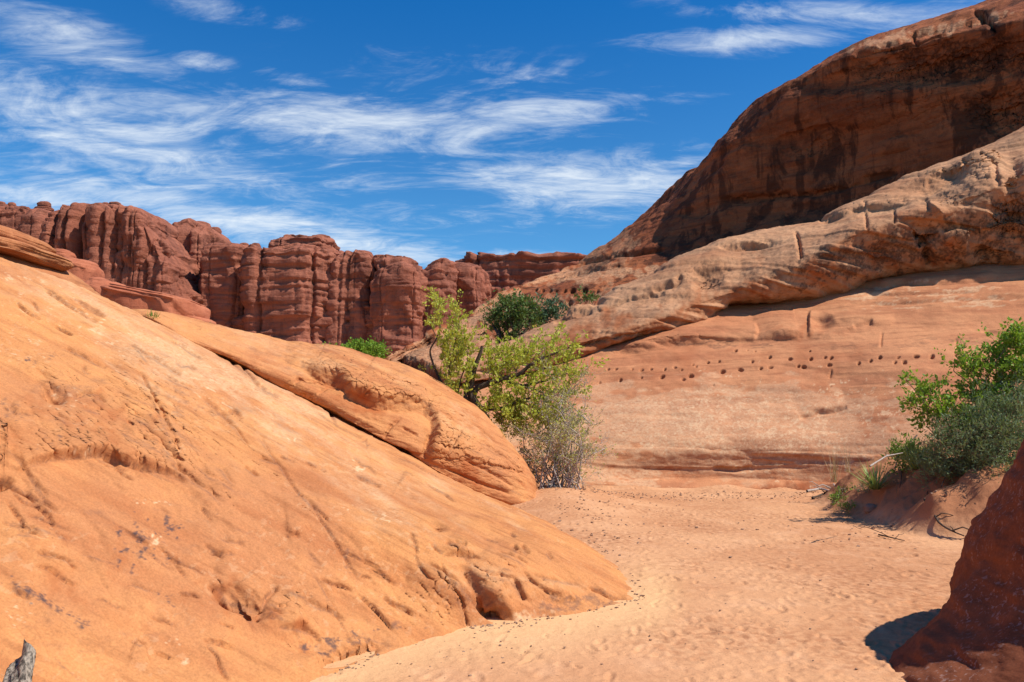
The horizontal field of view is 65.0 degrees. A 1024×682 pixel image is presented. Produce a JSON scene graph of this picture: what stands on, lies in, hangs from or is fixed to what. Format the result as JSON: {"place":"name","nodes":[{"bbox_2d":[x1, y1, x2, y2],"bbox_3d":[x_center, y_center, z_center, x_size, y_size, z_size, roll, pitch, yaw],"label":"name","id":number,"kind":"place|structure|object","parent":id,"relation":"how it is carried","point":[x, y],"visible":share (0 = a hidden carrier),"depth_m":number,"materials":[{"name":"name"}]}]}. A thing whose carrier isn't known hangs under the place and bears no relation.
{"place":"outdoors","nodes":[
{"label":"outdoors","id":0,"kind":"place"},
{"bbox_2d":[56,248,76,257],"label":"fallen block","id":1,"kind":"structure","parent":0,"point":[63,252],"depth_m":66.22,"materials":[{"name":"brown stone"}]},
{"bbox_2d":[0,0,984,268],"label":"sky","id":2,"kind":"structure","parent":0,"point":[423,131],"materials":[{"name":"blue"}]},
{"bbox_2d":[310,450,1016,681],"bbox_3d":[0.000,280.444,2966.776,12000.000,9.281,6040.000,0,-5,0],"label":"ground","id":3,"kind":"structure","parent":0,"point":[902,598],"depth_m":7.43,"materials":[{"name":"beige sand"}]},
{"bbox_2d":[0,201,29,230],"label":"cliff buttress","id":4,"kind":"structure","parent":3,"relation":"on","point":[12,214],"depth_m":164.14,"materials":[{"name":"brown stone"}]},
{"bbox_2d":[18,201,53,238],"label":"cliff buttress","id":5,"kind":"structure","parent":3,"relation":"on","point":[32,220],"depth_m":160.79,"materials":[{"name":"brown stone"}]},
{"bbox_2d":[39,204,69,248],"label":"cliff buttress","id":6,"kind":"structure","parent":3,"relation":"on","point":[49,228],"depth_m":154.09,"materials":[{"name":"brown stone"}]},
{"bbox_2d":[54,202,108,259],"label":"cliff buttress","id":7,"kind":"structure","parent":3,"relation":"on","point":[71,231],"depth_m":144.23,"materials":[{"name":"brown stone"}]},
{"bbox_2d":[63,256,104,280],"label":"fallen block","id":8,"kind":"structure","parent":3,"relation":"on","point":[83,270],"depth_m":61.56,"materials":[{"name":"brown stone"}]},
{"bbox_2d":[84,201,120,268],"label":"cliff buttress","id":9,"kind":"structure","parent":3,"relation":"on","point":[100,218],"depth_m":142.40,"materials":[{"name":"brown stone"}]},
{"bbox_2d":[84,277,125,297],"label":"fallen block","id":10,"kind":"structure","parent":3,"relation":"on","point":[95,283],"depth_m":58.72,"materials":[{"name":"brown stone"}]},
{"bbox_2d":[101,204,126,283],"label":"cliff buttress","id":11,"kind":"structure","parent":3,"relation":"on","point":[112,272],"depth_m":143.11,"materials":[{"name":"brown stone"}]},
{"bbox_2d":[120,205,179,287],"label":"cliff buttress","id":12,"kind":"structure","parent":3,"relation":"on","point":[133,218],"depth_m":142.53,"materials":[{"name":"brown stone"}]},
{"bbox_2d":[100,283,210,318],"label":"cliff bench","id":13,"kind":"object","parent":3,"relation":"on","point":[131,297],"visible":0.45,"depth_m":58.82,"materials":[{"name":"orange stone"}]},
{"bbox_2d":[132,226,199,288],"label":"cliff buttress","id":14,"kind":"structure","parent":3,"relation":"on","point":[147,241],"depth_m":143.00,"materials":[{"name":"brown stone"}]},
{"bbox_2d":[146,249,198,293],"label":"cliff buttress","id":15,"kind":"structure","parent":3,"relation":"on","point":[164,271],"depth_m":141.91,"materials":[{"name":"brown stone"}]},
{"bbox_2d":[167,277,204,304],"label":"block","id":16,"kind":"structure","parent":3,"relation":"on","point":[187,289],"depth_m":146.01,"materials":[{"name":"brown stone"}]},
{"bbox_2d":[186,315,215,323],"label":"cliff bench","id":17,"kind":"object","parent":3,"relation":"on","point":[204,319],"visible":0.09,"depth_m":62.49,"materials":[{"name":"orange stone"}]},
{"bbox_2d":[172,218,231,278],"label":"cliff buttress","id":18,"kind":"structure","parent":3,"relation":"on","point":[194,236],"depth_m":160.08,"materials":[{"name":"brown stone"}]},
{"bbox_2d":[198,242,260,328],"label":"cliff buttress","id":19,"kind":"structure","parent":3,"relation":"on","point":[219,285],"depth_m":148.73,"materials":[{"name":"brown stone"}]},
{"bbox_2d":[238,234,343,343],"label":"cliff buttress","id":20,"kind":"structure","parent":3,"relation":"on","point":[285,279],"depth_m":144.79,"materials":[{"name":"brown stone"}]},
{"bbox_2d":[0,257,632,681],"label":"slickrock slope","id":21,"kind":"structure","parent":3,"relation":"on","point":[174,507],"depth_m":6.14,"materials":[{"name":"orange stone"}]},
{"bbox_2d":[3,639,35,681],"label":"dead stump","id":22,"kind":"object","parent":21,"relation":"on","point":[19,669],"visible":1,"depth_m":3.55,"materials":[{"name":"grey wood"}]},
{"bbox_2d":[0,254,100,295],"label":"crag mound","id":23,"kind":"object","parent":21,"relation":"on","point":[71,277],"visible":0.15,"depth_m":15.90,"materials":[{"name":"orange stone"}]},
{"bbox_2d":[0,225,56,253],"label":"crag block","id":24,"kind":"structure","parent":23,"relation":"on","point":[8,232],"depth_m":15.59,"materials":[{"name":"orange stone"}]},
{"bbox_2d":[0,236,73,270],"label":"crag slab","id":25,"kind":"structure","parent":23,"relation":"on","point":[17,249],"depth_m":15.04,"materials":[{"name":"orange stone"}]},
{"bbox_2d":[232,305,426,345],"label":"cliff","id":26,"kind":"structure","parent":3,"relation":"on","point":[325,321],"depth_m":145.96,"materials":[{"name":"brown stone"}]},
{"bbox_2d":[132,309,537,504],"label":"sandstone slab","id":27,"kind":"structure","parent":3,"relation":"on","point":[434,424],"depth_m":14.29,"materials":[{"name":"orange stone"}]},
{"bbox_2d":[143,309,158,317],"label":"grass tuft","id":28,"kind":"object","parent":27,"relation":"on","point":[151,314],"visible":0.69,"depth_m":14.28,"materials":[{"name":"green plant"}]},
{"bbox_2d":[325,249,376,352],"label":"cliff buttress","id":29,"kind":"structure","parent":3,"relation":"on","point":[352,274],"depth_m":146.61,"materials":[{"name":"brown stone"}]},
{"bbox_2d":[334,335,390,358],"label":"green bush","id":30,"kind":"object","parent":3,"relation":"on","point":[369,346],"visible":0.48,"depth_m":43.22,"materials":[{"name":"green plant"}]},
{"bbox_2d":[370,254,427,356],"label":"cliff buttress","id":31,"kind":"structure","parent":3,"relation":"on","point":[398,294],"depth_m":143.37,"materials":[{"name":"brown stone"}]},
{"bbox_2d":[421,258,458,337],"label":"cliff buttress","id":32,"kind":"structure","parent":3,"relation":"on","point":[440,274],"depth_m":147.50,"materials":[{"name":"brown stone"}]},
{"bbox_2d":[418,285,480,395],"bbox_3d":[-1.294,0.882,16.618,1.318,4.162,1.443,0,-5,0],"label":"sapling","id":33,"kind":"object","parent":3,"relation":"on","point":[457,355],"visible":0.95,"depth_m":16.57,"materials":[{"name":"green plant"}]},
{"bbox_2d":[455,262,491,316],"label":"cliff buttress","id":34,"kind":"structure","parent":3,"relation":"on","point":[473,283],"depth_m":152.57,"materials":[{"name":"brown stone"}]},
{"bbox_2d":[455,251,586,297],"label":"cliff buttress","id":35,"kind":"structure","parent":3,"relation":"on","point":[508,271],"depth_m":172.46,"materials":[{"name":"brown stone"}]},
{"bbox_2d":[463,320,609,444],"bbox_3d":[0.442,1.342,16.978,3.469,3.765,2.609,0,-5,0],"label":"leafy tree","id":36,"kind":"object","parent":3,"relation":"on","point":[511,409],"visible":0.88,"depth_m":16.82,"materials":[{"name":"green plant"}]},
{"bbox_2d":[504,352,618,489],"bbox_3d":[1.008,1.779,16.793,2.650,3.280,3.016,0,-5,0],"label":"twiggy shrub","id":37,"kind":"object","parent":3,"relation":"on","point":[559,443],"visible":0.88,"depth_m":16.18,"materials":[{"name":"grey plant"}]},
{"bbox_2d":[335,471,947,677],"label":"pebbles","id":38,"kind":"object","parent":3,"relation":"on","point":[490,625],"visible":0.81,"depth_m":10.65,"materials":[{"name":"stone"}]},
{"bbox_2d":[384,0,1023,381],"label":"sandstone dome","id":39,"kind":"structure","parent":3,"relation":"on","point":[867,116],"depth_m":42.06,"materials":[{"name":"brown stone"}]},
{"bbox_2d":[573,284,600,304],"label":"saddle bush","id":40,"kind":"object","parent":39,"relation":"on","point":[591,296],"visible":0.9,"depth_m":33.26,"materials":[{"name":"green plant"}]},
{"bbox_2d":[443,126,1023,383],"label":"sandstone ledge","id":41,"kind":"object","parent":3,"relation":"on","point":[964,211],"visible":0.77,"depth_m":24.46,"materials":[{"name":"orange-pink sandstone rock"}]},
{"bbox_2d":[477,288,545,343],"bbox_3d":[-0.024,-0.468,33.315,2.876,3.474,2.404,0,-5,0],"label":"juniper tree","id":42,"kind":"object","parent":41,"relation":"on","point":[518,314],"visible":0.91,"depth_m":33.03,"materials":[{"name":"green plant"}]},
{"bbox_2d":[521,291,572,330],"bbox_3d":[1.369,-0.471,35.017,2.146,3.301,2.579,4,-7,-35],"label":"juniper bush","id":43,"kind":"object","parent":41,"relation":"on","point":[554,310],"visible":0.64,"depth_m":34.59,"materials":[{"name":"green plant"}]},
{"bbox_2d":[454,264,1023,489],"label":"sandstone wall","id":44,"kind":"structure","parent":3,"relation":"on","point":[771,395],"depth_m":20.54,"materials":[{"name":"orange stone"}]},
{"bbox_2d":[811,488,827,498],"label":"dead branch","id":45,"kind":"object","parent":3,"relation":"on","point":[819,495],"visible":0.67,"depth_m":16.12,"materials":[{"name":"grey wood"}]},
{"bbox_2d":[806,481,834,491],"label":"dead branch","id":46,"kind":"object","parent":3,"relation":"on","point":[811,490],"visible":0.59,"depth_m":16.85,"materials":[{"name":"grey wood"}]},
{"bbox_2d":[820,443,843,482],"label":"dry grass","id":47,"kind":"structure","parent":3,"relation":"on","point":[834,476],"depth_m":15.01,"materials":[{"name":"beige plant"}]},
{"bbox_2d":[825,483,856,504],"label":"wash bush","id":48,"kind":"object","parent":3,"relation":"on","point":[835,496],"visible":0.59,"depth_m":13.92,"materials":[{"name":"green plant"}]},
{"bbox_2d":[833,496,856,514],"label":"wash bush","id":49,"kind":"object","parent":3,"relation":"on","point":[847,506],"visible":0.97,"depth_m":13.22,"materials":[{"name":"green plant"}]},
{"bbox_2d":[840,445,853,471],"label":"dry grass","id":50,"kind":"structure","parent":3,"relation":"on","point":[846,458],"depth_m":14.83,"materials":[{"name":"beige plant"}]},
{"bbox_2d":[852,476,872,492],"bbox_3d":[6.021,2.509,13.313,0.553,0.540,0.759,1,-6,-14],"label":"grey sage","id":51,"kind":"object","parent":3,"relation":"on","point":[864,489],"visible":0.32,"depth_m":13.46,"materials":[{"name":"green plant"}]},
{"bbox_2d":[864,503,876,512],"bbox_3d":[5.721,2.678,12.803,0.213,0.173,0.174,0,-5,0],"label":"stone","id":52,"kind":"object","parent":3,"relation":"on","point":[869,507],"visible":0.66,"depth_m":12.75,"materials":[{"name":"stone"}]},
{"bbox_2d":[847,458,898,489],"bbox_3d":[5.925,2.126,13.043,0.988,0.562,0.945,-2,-6,23],"label":"yucca","id":53,"kind":"object","parent":3,"relation":"on","point":[874,484],"visible":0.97,"depth_m":13.03,"materials":[{"name":"green plant"}]},
{"bbox_2d":[853,525,904,540],"bbox_3d":[4.981,2.582,10.856,0.214,0.132,0.721,5,-7,-40],"label":"dead branch","id":54,"kind":"object","parent":3,"relation":"on","point":[884,535],"visible":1,"depth_m":10.78,"materials":[{"name":"grey wood"}]},
{"bbox_2d":[869,443,900,466],"bbox_3d":[4.919,1.454,10.438,0.895,0.334,0.141,4,-7,-39],"label":"dead branch","id":55,"kind":"object","parent":3,"relation":"on","point":[883,457],"visible":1,"depth_m":10.34,"materials":[{"name":"grey wood"}]},
{"bbox_2d":[880,430,934,475],"bbox_3d":[6.601,1.910,13.184,1.080,0.902,0.823,1,-6,-13],"label":"bank bush","id":56,"kind":"object","parent":3,"relation":"on","point":[894,449],"visible":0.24,"depth_m":13.08,"materials":[{"name":"green plant"}]},
{"bbox_2d":[894,441,927,468],"bbox_3d":[6.372,1.770,12.724,0.704,0.489,0.818,-1,-6,14],"label":"bush","id":57,"kind":"object","parent":3,"relation":"on","point":[912,465],"visible":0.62,"depth_m":12.63,"materials":[{"name":"green plant"}]},
{"bbox_2d":[923,498,967,535],"bbox_3d":[5.979,2.386,10.854,0.480,0.407,1.248,3,-6,-25],"label":"dead branch","id":58,"kind":"object","parent":3,"relation":"on","point":[938,521],"visible":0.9,"depth_m":10.77,"materials":[{"name":"grey wood"}]},
{"bbox_2d":[887,359,1023,495],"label":"sage shrub","id":59,"kind":"object","parent":3,"relation":"on","point":[992,439],"visible":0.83,"depth_m":11.71,"materials":[{"name":"green plant"}]},
{"bbox_2d":[889,439,1023,681],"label":"boulder","id":60,"kind":"object","parent":3,"relation":"on","point":[972,630],"visible":0.98,"depth_m":5.12,"materials":[{"name":"brown stone"}]},
{"bbox_2d":[894,316,1023,452],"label":"bank shrub","id":61,"kind":"object","parent":3,"relation":"on","point":[1012,338],"visible":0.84,"depth_m":12.28,"materials":[{"name":"green plant"}]}
]}

